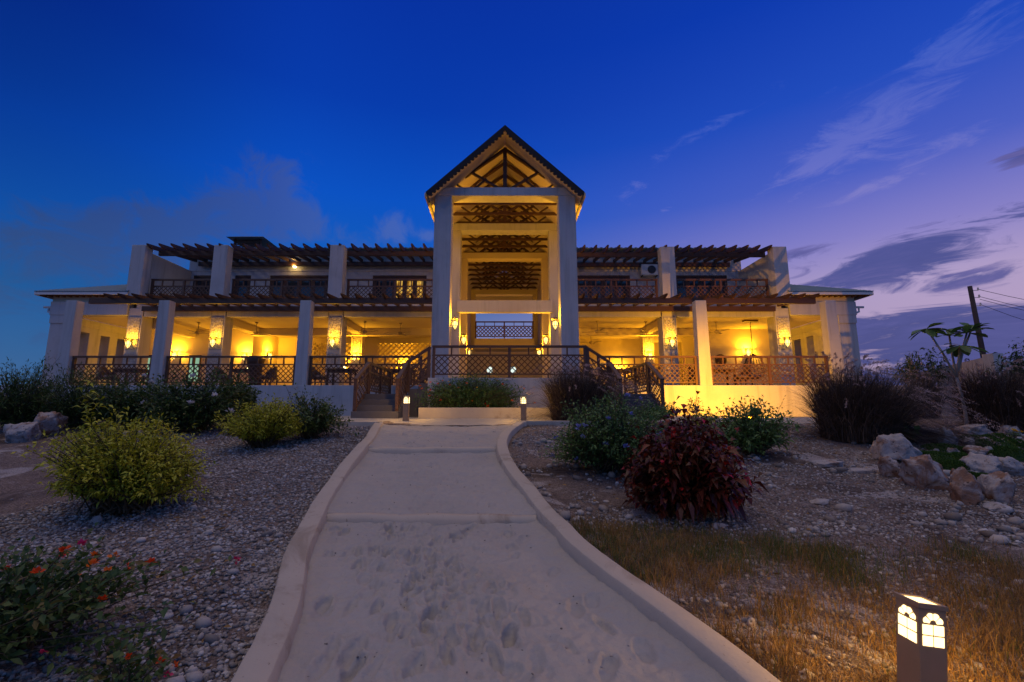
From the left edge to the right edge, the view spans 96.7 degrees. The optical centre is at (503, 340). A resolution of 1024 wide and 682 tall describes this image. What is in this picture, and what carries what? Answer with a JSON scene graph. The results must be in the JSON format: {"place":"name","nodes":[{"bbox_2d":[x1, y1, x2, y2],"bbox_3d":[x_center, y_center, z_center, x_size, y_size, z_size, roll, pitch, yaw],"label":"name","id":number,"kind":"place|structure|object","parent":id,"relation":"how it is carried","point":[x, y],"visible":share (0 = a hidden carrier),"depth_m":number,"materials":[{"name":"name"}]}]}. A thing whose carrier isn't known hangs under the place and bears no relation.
{"place":"outdoors","nodes":[
{"label":"outdoors","id":0,"kind":"place"},
{"bbox_2d":[246,358,265,384],"bbox_3d":[-9.850,1.251,18.026,0.720,1.120,0.720,0,-9,0],"label":"chair","id":1,"kind":"object","parent":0,"point":[254,360],"visible":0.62,"depth_m":17.84,"materials":[{"name":"wicker"}]},
{"bbox_2d":[278,424,727,681],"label":"path","id":2,"kind":"structure","parent":0,"point":[424,574],"depth_m":3.22,"materials":[{"name":"concrete"}]},
{"bbox_2d":[326,513,536,524],"bbox_3d":[-0.772,1.976,4.903,2.257,0.230,0.175,0,-9,0],"label":"step edge","id":3,"kind":"object","parent":2,"relation":"on","point":[441,519],"visible":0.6,"depth_m":4.87,"materials":[{"name":"concrete"}]},
{"bbox_2d":[369,447,495,453],"bbox_3d":[-1.244,1.964,7.979,2.229,0.216,0.188,0,-9,0],"label":"step edge","id":4,"kind":"object","parent":2,"relation":"on","point":[406,450],"visible":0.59,"depth_m":7.94,"materials":[{"name":"concrete"}]},
{"bbox_2d":[307,431,630,676],"bbox_3d":[-0.748,1.852,6.096,2.374,1.055,8.367,1,-9,-7],"label":"sand grit","id":5,"kind":"object","parent":2,"relation":"on","point":[446,606],"visible":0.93,"depth_m":2.69,"materials":[{"name":"sand"}]},
{"bbox_2d":[0,413,1023,681],"bbox_3d":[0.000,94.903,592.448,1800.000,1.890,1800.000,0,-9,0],"label":"ground","id":6,"kind":"structure","parent":0,"point":[20,477],"depth_m":4.70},
{"bbox_2d":[3,421,41,442],"bbox_3d":[-9.497,1.839,8.980,0.549,0.500,0.483,0,-9,0],"label":"garden rock","id":7,"kind":"object","parent":6,"relation":"on","point":[23,432],"visible":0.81,"depth_m":8.86,"materials":[{"name":"stone"}]},
{"bbox_2d":[0,350,69,429],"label":"dark shrub","id":8,"kind":"object","parent":6,"relation":"on","point":[11,411],"visible":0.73,"depth_m":10.10,"materials":[{"name":"green plant"}]},
{"bbox_2d":[33,411,67,437],"bbox_3d":[-9.466,1.791,9.481,0.507,0.649,0.548,-6,-11,32],"label":"garden rock","id":9,"kind":"object","parent":6,"relation":"on","point":[49,423],"visible":0.59,"depth_m":9.39,"materials":[{"name":"stone"}]},
{"bbox_2d":[16,362,138,428],"bbox_3d":[-9.521,1.224,10.442,2.575,1.590,1.888,0,-9,0],"label":"dark shrub","id":10,"kind":"object","parent":6,"relation":"on","point":[61,403],"visible":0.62,"depth_m":10.11,"materials":[{"name":"green plant"}]},
{"bbox_2d":[89,515,102,522],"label":"garden rock","id":11,"kind":"object","parent":6,"relation":"on","point":[98,518],"visible":0.69,"depth_m":4.82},
{"bbox_2d":[38,622,179,681],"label":"lantana shrub","id":12,"kind":"object","parent":6,"relation":"on","point":[139,671],"visible":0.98,"depth_m":2.30,"materials":[{"name":"green plant"}]},
{"bbox_2d":[11,380,220,516],"bbox_3d":[-4.245,1.208,5.275,1.704,1.510,1.792,6,-11,-32],"label":"golden shrub","id":13,"kind":"object","parent":6,"relation":"on","point":[118,473],"visible":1,"depth_m":4.94,"materials":[{"name":"green plant"}]},
{"bbox_2d":[0,522,240,664],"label":"lantana shrub","id":14,"kind":"object","parent":6,"relation":"on","point":[25,623],"visible":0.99,"depth_m":2.62,"materials":[{"name":"green plant"}]},
{"bbox_2d":[64,371,185,430],"bbox_3d":[-8.323,1.336,10.403,2.524,1.474,1.980,0,-9,0],"label":"dark shrub","id":15,"kind":"object","parent":6,"relation":"on","point":[131,401],"visible":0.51,"depth_m":10.02,"materials":[{"name":"green plant"}]},
{"bbox_2d":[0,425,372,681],"bbox_3d":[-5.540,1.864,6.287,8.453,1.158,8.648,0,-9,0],"label":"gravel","id":16,"kind":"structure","parent":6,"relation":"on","point":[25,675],"depth_m":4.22,"materials":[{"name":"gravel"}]},
{"bbox_2d":[131,360,258,434],"bbox_3d":[-6.727,1.231,9.928,2.113,1.592,2.322,8,-12,-43],"label":"dark shrub","id":17,"kind":"object","parent":6,"relation":"on","point":[189,409],"visible":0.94,"depth_m":9.61,"materials":[{"name":"green plant"}]},
{"bbox_2d":[208,373,263,425],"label":"dark shrub","id":18,"kind":"object","parent":6,"relation":"on","point":[254,395],"visible":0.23,"depth_m":10.57,"materials":[{"name":"green plant"}]},
{"bbox_2d":[211,392,311,448],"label":"golden shrub","id":19,"kind":"object","parent":6,"relation":"on","point":[264,430],"visible":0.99,"depth_m":8.22,"materials":[{"name":"green plant"}]},
{"bbox_2d":[245,383,358,438],"bbox_3d":[-3.983,1.421,9.261,1.881,1.161,1.949,-9,-13,44],"label":"dark green bush","id":20,"kind":"object","parent":6,"relation":"on","point":[321,419],"visible":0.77,"depth_m":9.14,"materials":[{"name":"green plant"}]},
{"bbox_2d":[231,421,382,681],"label":"kerb","id":21,"kind":"structure","parent":6,"relation":"on","point":[265,658],"depth_m":3.14,"materials":[{"name":"concrete"}]},
{"bbox_2d":[403,395,409,420],"bbox_3d":[-2.500,1.815,11.710,0.151,0.816,0.151,0,-9,0],"label":"bollard light","id":22,"kind":"object","parent":6,"relation":"on","point":[406,401],"visible":0.94,"depth_m":11.67,"materials":[{"name":"paint"}]},
{"bbox_2d":[1,125,912,418],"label":"hotel building","id":23,"kind":"structure","parent":6,"relation":"on","point":[505,203],"depth_m":20.08,"materials":[{"name":"paint"}]},
{"bbox_2d":[95,366,118,384],"bbox_3d":[-16.170,1.464,18.600,0.580,0.880,0.657,0,-9,0],"label":"rattan armchair","id":24,"kind":"object","parent":23,"relation":"on","point":[103,368],"visible":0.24,"depth_m":18.62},
{"bbox_2d":[124,338,132,348],"bbox_3d":[-16.200,0.089,19.653,0.338,0.563,0.316,-8,-12,42],"label":"wall lantern","id":25,"kind":"object","parent":23,"relation":"attached to","point":[128,343],"depth_m":19.60,"materials":[{"name":"glass"}]},
{"bbox_2d":[111,368,148,383],"bbox_3d":[-15.200,1.528,18.590,1.100,0.750,0.800,0,-9,0],"label":"dining table","id":26,"kind":"object","parent":23,"relation":"on","point":[146,370],"visible":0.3,"depth_m":18.29,"materials":[{"name":"wood"}]},
{"bbox_2d":[187,355,201,380],"bbox_3d":[-15.650,1.366,23.039,0.600,1.310,0.058,0,-9,0],"label":"room window","id":27,"kind":"structure","parent":23,"relation":"in","point":[196,360],"depth_m":23.06,"materials":[{"name":"clear glass"}]},
{"bbox_2d":[188,322,209,333],"bbox_3d":[-14.443,-0.628,21.414,1.307,0.580,1.147,0,-9,0],"label":"ceiling fan","id":28,"kind":"object","parent":23,"relation":"hanging from","point":[197,332],"visible":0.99,"depth_m":21.55,"materials":[{"name":"paint"}]},
{"bbox_2d":[192,275,210,296],"bbox_3d":[-15.425,-2.360,23.326,1.010,2.040,0.100,0,-9,0],"label":"balcony door","id":29,"kind":"structure","parent":23,"relation":"in","point":[198,283],"depth_m":23.40,"materials":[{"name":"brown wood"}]},
{"bbox_2d":[208,336,218,347],"bbox_3d":[-12.550,0.030,19.662,0.338,0.563,0.316,-8,-12,42],"label":"wall lantern","id":30,"kind":"object","parent":23,"relation":"attached to","point":[212,342],"depth_m":19.61,"materials":[{"name":"glass"}]},
{"bbox_2d":[211,366,227,384],"bbox_3d":[-11.570,1.479,18.699,0.580,0.880,0.657,0,-9,0],"label":"rattan armchair","id":31,"kind":"object","parent":23,"relation":"on","point":[218,368],"visible":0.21,"depth_m":18.55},
{"bbox_2d":[234,275,250,296],"bbox_3d":[-13.380,-2.360,23.326,0.820,2.040,0.100,0,-9,0],"label":"balcony door","id":32,"kind":"structure","parent":23,"relation":"in","point":[237,283],"depth_m":23.40,"materials":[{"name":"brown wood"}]},
{"bbox_2d":[227,369,261,384],"bbox_3d":[-10.600,1.544,18.689,1.100,0.750,0.800,0,-9,0],"label":"dining table","id":33,"kind":"object","parent":23,"relation":"on","point":[240,370],"visible":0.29,"depth_m":18.41,"materials":[{"name":"wood"}]},
{"bbox_2d":[258,366,277,384],"bbox_3d":[-9.630,1.479,18.699,0.580,0.880,0.657,0,-9,0],"label":"rattan armchair","id":34,"kind":"object","parent":23,"relation":"on","point":[270,375],"visible":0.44,"depth_m":18.49,"materials":[{"name":"wicker"}]},
{"bbox_2d":[269,275,328,297],"bbox_3d":[-10.490,-2.360,23.326,3.000,2.040,0.100,0,-9,0],"label":"balcony door","id":35,"kind":"structure","parent":23,"relation":"in","point":[272,283],"depth_m":23.40,"materials":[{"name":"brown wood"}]},
{"bbox_2d":[312,367,325,384],"bbox_3d":[-7.570,1.464,18.600,0.580,0.880,0.657,0,-9,0],"label":"rattan armchair","id":36,"kind":"object","parent":23,"relation":"on","point":[315,373],"visible":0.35,"depth_m":18.53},
{"bbox_2d":[328,335,337,346],"bbox_3d":[-7.380,0.030,19.662,0.338,0.563,0.316,-8,-12,42],"label":"wall lantern","id":37,"kind":"object","parent":23,"relation":"attached to","point":[332,342],"depth_m":19.61,"materials":[{"name":"glass"}]},
{"bbox_2d":[325,368,358,384],"bbox_3d":[-6.600,1.528,18.590,1.100,0.750,0.800,0,-9,0],"label":"dining table","id":38,"kind":"object","parent":23,"relation":"on","point":[343,371],"visible":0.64,"depth_m":18.30,"materials":[{"name":"wood"}]},
{"bbox_2d":[385,323,409,335],"bbox_3d":[-4.800,-0.587,21.672,1.147,0.580,1.307,-7,-11,38],"label":"ceiling fan","id":39,"kind":"object","parent":23,"relation":"hanging from","point":[400,333],"visible":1,"depth_m":21.67,"materials":[{"name":"paint"}]},
{"bbox_2d":[372,275,426,297],"bbox_3d":[-5.325,-2.360,23.326,2.770,2.040,0.100,0,-9,0],"label":"balcony door","id":40,"kind":"structure","parent":23,"relation":"in","point":[375,283],"depth_m":23.40,"materials":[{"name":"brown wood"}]},
{"bbox_2d":[388,369,414,384],"bbox_3d":[-4.200,1.559,18.787,1.100,0.750,0.800,0,-9,0],"label":"dining table","id":41,"kind":"object","parent":23,"relation":"on","point":[394,370],"visible":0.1,"depth_m":18.72,"materials":[{"name":"wood"}]},
{"bbox_2d":[450,315,458,329],"bbox_3d":[-1.780,-0.645,16.808,0.316,0.563,0.338,-8,-12,42],"label":"wall lantern","id":42,"kind":"object","parent":23,"relation":"attached to","point":[454,324],"depth_m":16.75,"materials":[{"name":"glass"}]},
{"bbox_2d":[543,334,549,344],"bbox_3d":[1.880,-0.070,20.057,0.316,0.563,0.338,-8,-12,42],"label":"wall lantern","id":43,"kind":"object","parent":23,"relation":"attached to","point":[546,339],"depth_m":20.01,"materials":[{"name":"glass"}]},
{"bbox_2d":[552,317,559,330],"bbox_3d":[1.920,-0.645,16.807,0.316,0.563,0.338,-8,-12,42],"label":"wall lantern","id":44,"kind":"object","parent":23,"relation":"attached to","point":[555,324],"depth_m":16.76,"materials":[{"name":"glass"}]},
{"bbox_2d":[582,321,605,332],"bbox_3d":[4.436,-0.674,21.122,1.307,0.580,1.147,2,-9,-11],"label":"ceiling fan","id":45,"kind":"object","parent":23,"relation":"hanging from","point":[597,331],"visible":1,"depth_m":21.23,"materials":[{"name":"paint"}]},
{"bbox_2d":[577,275,630,297],"bbox_3d":[5.115,-2.360,23.326,2.810,2.040,0.100,0,-9,0],"label":"balcony door","id":46,"kind":"structure","parent":23,"relation":"in","point":[580,283],"depth_m":23.40,"materials":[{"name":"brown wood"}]},
{"bbox_2d":[640,264,657,277],"bbox_3d":[7.450,-3.587,23.281,0.840,0.610,0.334,0,-9,0],"label":"air conditioner","id":47,"kind":"object","parent":23,"relation":"attached to","point":[648,269],"visible":1,"depth_m":23.13,"materials":[{"name":"white plastic"}]},
{"bbox_2d":[668,335,676,347],"bbox_3d":[7.301,0.030,19.662,0.338,0.563,0.316,-8,-12,42],"label":"wall lantern","id":48,"kind":"object","parent":23,"relation":"attached to","point":[672,342],"depth_m":19.61,"materials":[{"name":"glass"}]},
{"bbox_2d":[688,367,694,384],"bbox_3d":[7.930,1.479,18.699,0.580,0.880,0.657,0,-9,0],"label":"rattan armchair","id":49,"kind":"object","parent":23,"relation":"on","point":[689,373],"visible":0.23,"depth_m":18.61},
{"bbox_2d":[676,275,727,297],"bbox_3d":[10.140,-2.360,23.326,2.740,2.040,0.100,0,-9,0],"label":"balcony railing","id":50,"kind":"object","parent":23,"relation":"in","point":[679,283],"depth_m":23.40,"materials":[{"name":"brown wood"}]},
{"bbox_2d":[715,354,726,365],"bbox_3d":[11.050,0.965,23.093,0.600,0.600,0.060,0,-9,0],"label":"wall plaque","id":51,"kind":"object","parent":23,"relation":"attached to","point":[718,360],"depth_m":23.08,"materials":[{"name":"wood"}]},
{"bbox_2d":[713,369,736,384],"bbox_3d":[8.900,1.544,18.689,1.100,0.750,0.800,0,-9,0],"label":"dining table","id":52,"kind":"object","parent":23,"relation":"on","point":[724,370],"visible":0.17,"depth_m":18.41,"materials":[{"name":"wood"}]},
{"bbox_2d":[733,366,752,384],"bbox_3d":[9.870,1.479,18.699,0.580,0.880,0.657,0,-9,0],"label":"rattan armchair","id":53,"kind":"object","parent":23,"relation":"on","point":[744,375],"visible":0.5,"depth_m":18.47,"materials":[{"name":"wicker"}]},
{"bbox_2d":[742,320,765,379],"bbox_3d":[11.451,0.401,20.948,0.927,2.747,0.820,0,-9,0],"label":"hanging chair","id":54,"kind":"object","parent":23,"relation":"hanging from","point":[752,354],"visible":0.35,"depth_m":20.92,"materials":[{"name":"wicker"}]},
{"bbox_2d":[783,335,791,346],"bbox_3d":[12.280,0.030,19.662,0.338,0.563,0.316,-8,-12,42],"label":"wall lantern","id":55,"kind":"object","parent":23,"relation":"attached to","point":[787,342],"depth_m":19.61,"materials":[{"name":"glass"}]},
{"bbox_2d":[3,429,1012,668],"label":"fallen leaves","id":56,"kind":"object","parent":6,"relation":"on","point":[176,655],"visible":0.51,"depth_m":4.67,"materials":[{"name":"brown plant"}]},
{"bbox_2d":[520,396,526,420],"bbox_3d":[0.520,1.809,11.610,0.151,0.816,0.151,0,-9,0],"label":"bollard light","id":57,"kind":"object","parent":6,"relation":"on","point":[523,407],"visible":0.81,"depth_m":11.55,"materials":[{"name":"paint"}]},
{"bbox_2d":[525,421,631,425],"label":"kerb","id":58,"kind":"structure","parent":6,"relation":"on","point":[544,422],"depth_m":10.78,"materials":[{"name":"concrete"}]},
{"bbox_2d":[504,355,662,427],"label":"fountain grass","id":59,"kind":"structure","parent":6,"relation":"on","point":[564,388],"depth_m":11.46,"materials":[{"name":"plant"}]},
{"bbox_2d":[537,385,682,473],"bbox_3d":[1.660,1.322,6.841,2.252,1.302,1.990,0,-9,0],"label":"plumbago bush","id":60,"kind":"object","parent":6,"relation":"on","point":[598,448],"visible":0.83,"depth_m":6.57,"materials":[{"name":"green plant"}]},
{"bbox_2d":[496,421,780,681],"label":"kerb","id":61,"kind":"structure","parent":6,"relation":"on","point":[725,658],"depth_m":3.10,"materials":[{"name":"concrete"}]},
{"bbox_2d":[615,391,767,523],"bbox_3d":[2.073,1.318,5.108,1.540,1.519,1.552,0,-9,0],"label":"copperleaf shrub","id":62,"kind":"object","parent":6,"relation":"on","point":[683,471],"visible":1,"depth_m":4.87,"materials":[{"name":"red plant"}]},
{"bbox_2d":[677,405,718,432],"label":"green bush","id":63,"kind":"object","parent":6,"relation":"on","point":[706,414],"visible":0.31,"depth_m":9.93,"materials":[{"name":"green plant"}]},
{"bbox_2d":[711,522,726,528],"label":"stone","id":64,"kind":"object","parent":6,"relation":"on","point":[719,525],"visible":0.69,"depth_m":4.68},
{"bbox_2d":[696,395,804,456],"bbox_3d":[4.165,1.449,7.854,1.602,1.048,1.632,-8,-12,42],"label":"green bush","id":65,"kind":"object","parent":6,"relation":"on","point":[754,436],"visible":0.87,"depth_m":7.67,"materials":[{"name":"green plant"}]},
{"bbox_2d":[746,617,755,627],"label":"stone","id":66,"kind":"object","parent":6,"relation":"on","point":[751,620],"visible":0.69,"depth_m":2.89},
{"bbox_2d":[511,424,1023,547],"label":"gravel","id":67,"kind":"structure","parent":6,"relation":"on","point":[897,517],"depth_m":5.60,"materials":[{"name":"gravel"}]},
{"bbox_2d":[903,425,922,440],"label":"succulent","id":68,"kind":"object","parent":67,"relation":"on","point":[917,426],"visible":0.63,"depth_m":8.64,"materials":[{"name":"green plant"}]},
{"bbox_2d":[762,641,775,651],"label":"stone","id":69,"kind":"object","parent":6,"relation":"on","point":[767,642],"visible":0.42,"depth_m":2.66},
{"bbox_2d":[799,668,814,678],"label":"stone","id":70,"kind":"object","parent":6,"relation":"on","point":[803,670],"visible":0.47,"depth_m":2.41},
{"bbox_2d":[809,498,828,504],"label":"stone","id":71,"kind":"object","parent":6,"relation":"on","point":[820,501],"visible":0.92,"depth_m":5.43,"materials":[{"name":"stone"}]},
{"bbox_2d":[809,460,843,467],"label":"stone","id":72,"kind":"object","parent":6,"relation":"on","point":[825,463],"visible":0.99,"depth_m":7.06,"materials":[{"name":"stone"}]},
{"bbox_2d":[849,468,875,473],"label":"stone","id":73,"kind":"object","parent":6,"relation":"on","point":[862,470],"visible":0.78,"depth_m":6.80,"materials":[{"name":"stone"}]},
{"bbox_2d":[877,456,899,477],"bbox_3d":[5.667,1.862,6.631,0.324,0.374,0.339,-4,-10,23],"label":"garden rock","id":74,"kind":"object","parent":6,"relation":"on","point":[888,466],"visible":0.64,"depth_m":6.55,"materials":[{"name":"stone"}]},
{"bbox_2d":[765,351,1018,454],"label":"fountain grass","id":75,"kind":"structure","parent":6,"relation":"on","point":[846,408],"depth_m":8.73,"materials":[{"name":"plant"}]},
{"bbox_2d":[869,433,922,461],"bbox_3d":[6.464,1.791,7.487,0.640,0.542,0.513,0,-9,0],"label":"garden rock","id":76,"kind":"object","parent":6,"relation":"on","point":[898,447],"visible":0.72,"depth_m":7.36,"materials":[{"name":"stone"}]},
{"bbox_2d":[889,347,934,382],"bbox_3d":[15.739,1.645,17.556,1.463,2.706,1.357,0,-9,0],"label":"distant tree","id":77,"kind":"object","parent":6,"relation":"on","point":[908,365],"visible":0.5,"depth_m":17.41,"materials":[{"name":"green plant"}]},
{"bbox_2d":[894,592,948,681],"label":"bollard light","id":78,"kind":"object","parent":6,"relation":"on","point":[921,631],"visible":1,"depth_m":2.17,"materials":[{"name":"paint"}]},
{"bbox_2d":[898,605,916,642],"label":"lantern window","id":79,"kind":"structure","parent":78,"relation":"in","point":[903,620],"depth_m":2.23,"materials":[{"name":"glass"}]},
{"bbox_2d":[922,613,944,647],"bbox_3d":[2.047,1.376,2.165,0.100,0.146,0.002,7,-9,1],"label":"lantern window","id":80,"kind":"structure","parent":78,"relation":"in","point":[927,629],"depth_m":2.16,"materials":[{"name":"glass"}]},
{"bbox_2d":[896,454,949,490],"bbox_3d":[5.699,1.800,6.163,0.632,0.541,0.526,0,-9,0],"label":"garden rock","id":81,"kind":"object","parent":6,"relation":"on","point":[923,472],"visible":0.78,"depth_m":5.98,"materials":[{"name":"stone"}]},
{"bbox_2d":[896,344,950,383],"bbox_3d":[17.919,1.668,19.008,1.667,3.115,1.791,0,-9,0],"label":"distant tree","id":82,"kind":"object","parent":6,"relation":"on","point":[931,362],"visible":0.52,"depth_m":18.82,"materials":[{"name":"green plant"}]},
{"bbox_2d":[912,429,938,441],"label":"garden rock","id":83,"kind":"object","parent":6,"relation":"on","point":[926,437],"visible":0.12,"depth_m":8.84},
{"bbox_2d":[901,360,959,417],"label":"fountain grass","id":84,"kind":"object","parent":6,"relation":"on","point":[931,385],"depth_m":13.12,"materials":[{"name":"plant"}]},
{"bbox_2d":[936,427,957,444],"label":"garden rock","id":85,"kind":"object","parent":6,"relation":"on","point":[946,431],"visible":0.41,"depth_m":8.48,"materials":[{"name":"stone"}]},
{"bbox_2d":[909,322,992,424],"bbox_3d":[10.433,0.744,10.384,1.954,2.562,0.936,1,-9,-8],"label":"plumeria tree","id":86,"kind":"object","parent":6,"relation":"on","point":[959,351],"visible":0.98,"depth_m":10.47,"materials":[{"name":"green plant"}]},
{"bbox_2d":[947,467,983,505],"bbox_3d":[5.616,1.794,5.551,0.305,0.519,0.308,-4,-10,22],"label":"garden rock","id":87,"kind":"object","parent":6,"relation":"on","point":[964,487],"visible":0.81,"depth_m":5.46,"materials":[{"name":"stone"}]},
{"bbox_2d":[918,433,1023,479],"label":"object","id":88,"kind":"object","parent":6,"relation":"on","point":[947,461],"visible":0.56,"depth_m":7.52,"materials":[{"name":"green plant"}]},
{"bbox_2d":[962,437,974,445],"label":"garden rock","id":89,"kind":"object","parent":88,"relation":"on","point":[969,443],"visible":0.43,"depth_m":8.57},
{"bbox_2d":[1008,428,1022,437],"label":"yellow flower","id":90,"kind":"object","parent":88,"relation":"on","point":[1014,434],"visible":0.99,"depth_m":8.85,"materials":[{"name":"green plant"}]},
{"bbox_2d":[950,424,992,434],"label":"garden rock","id":91,"kind":"object","parent":6,"relation":"on","point":[970,426],"visible":0.46,"depth_m":9.56,"materials":[{"name":"stone"}]},
{"bbox_2d":[921,356,1023,432],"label":"fountain grass","id":92,"kind":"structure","parent":6,"relation":"on","point":[1001,403],"depth_m":9.98,"materials":[{"name":"plant"}]},
{"bbox_2d":[960,445,988,454],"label":"garden rock","id":93,"kind":"object","parent":6,"relation":"on","point":[977,449],"visible":0.57,"depth_m":7.71,"materials":[{"name":"stone"}]},
{"bbox_2d":[969,602,987,609],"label":"stone","id":94,"kind":"object","parent":6,"relation":"on","point":[974,606],"visible":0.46,"depth_m":3.09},
{"bbox_2d":[939,353,1023,415],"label":"boundary wall","id":95,"kind":"structure","parent":6,"relation":"on","point":[993,357],"depth_m":16.68,"materials":[{"name":"paint"}]},
{"bbox_2d":[961,452,1002,472],"bbox_3d":[7.097,1.829,6.723,0.522,0.367,0.450,4,-10,-23],"label":"garden rock","id":96,"kind":"object","parent":6,"relation":"on","point":[974,462],"visible":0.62,"depth_m":6.63,"materials":[{"name":"stone"}]},
{"bbox_2d":[967,286,1023,357],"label":"utility pole","id":97,"kind":"object","parent":6,"relation":"on","point":[980,341],"visible":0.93,"depth_m":24.52,"materials":[{"name":"brown wood"}]},
{"bbox_2d":[977,471,1015,503],"bbox_3d":[6.146,1.831,5.633,0.321,0.438,0.343,-3,-10,20],"label":"garden rock","id":98,"kind":"object","parent":6,"relation":"on","point":[999,486],"visible":0.77,"depth_m":5.54,"materials":[{"name":"stone"}]},
{"bbox_2d":[982,501,1014,512],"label":"garden rock","id":99,"kind":"object","parent":6,"relation":"on","point":[992,505],"visible":0.67,"depth_m":5.27,"materials":[{"name":"stone"}]},
{"bbox_2d":[985,337,1023,383],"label":"distant tree","id":100,"kind":"object","parent":6,"relation":"on","point":[1013,358],"visible":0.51,"depth_m":14.14,"materials":[{"name":"green plant"}]},
{"bbox_2d":[997,425,1021,435],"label":"garden rock","id":101,"kind":"object","parent":6,"relation":"on","point":[1003,428],"visible":0.47,"depth_m":9.46,"materials":[{"name":"stone"}]},
{"bbox_2d":[998,456,1023,475],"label":"garden rock","id":102,"kind":"object","parent":6,"relation":"on","point":[1012,466],"visible":0.62,"depth_m":6.55,"materials":[{"name":"stone"}]},
{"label":"planter soil","id":103,"kind":"structure","parent":6,"relation":"on","visible":0},
{"bbox_2d":[414,371,535,408],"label":"flowering hedge","id":104,"kind":"object","parent":103,"relation":"on","point":[463,394],"visible":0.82,"depth_m":13.07,"materials":[{"name":"green plant"}]},
{"bbox_2d":[0,0,1023,384],"label":"sky","id":105,"kind":"structure","parent":0,"point":[878,143],"materials":[{"name":"blue"}]},
{"bbox_2d":[334,415,814,425],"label":"terrace","id":106,"kind":"structure","parent":0,"point":[455,421],"depth_m":11.91,"materials":[{"name":"concrete"}]},
{"bbox_2d":[418,408,550,418],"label":"planter wall","id":107,"kind":"structure","parent":106,"relation":"on","point":[475,413],"depth_m":12.59,"materials":[{"name":"concrete"}]},
{"bbox_2d":[629,401,686,420],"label":"green bush","id":108,"kind":"object","parent":106,"relation":"on","point":[665,412],"visible":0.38,"depth_m":11.03,"materials":[{"name":"green plant"}]},
{"bbox_2d":[686,397,703,414],"bbox_3d":[5.995,2.067,14.272,0.629,0.653,0.530,-5,-10,28],"label":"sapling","id":109,"kind":"object","parent":106,"relation":"on","point":[691,403],"visible":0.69,"depth_m":14.25,"materials":[{"name":"green plant"}]},
{"bbox_2d":[556,509,1023,681],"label":"dry grass","id":110,"kind":"structure","parent":0,"point":[1001,601],"depth_m":3.32,"materials":[{"name":"plant"}]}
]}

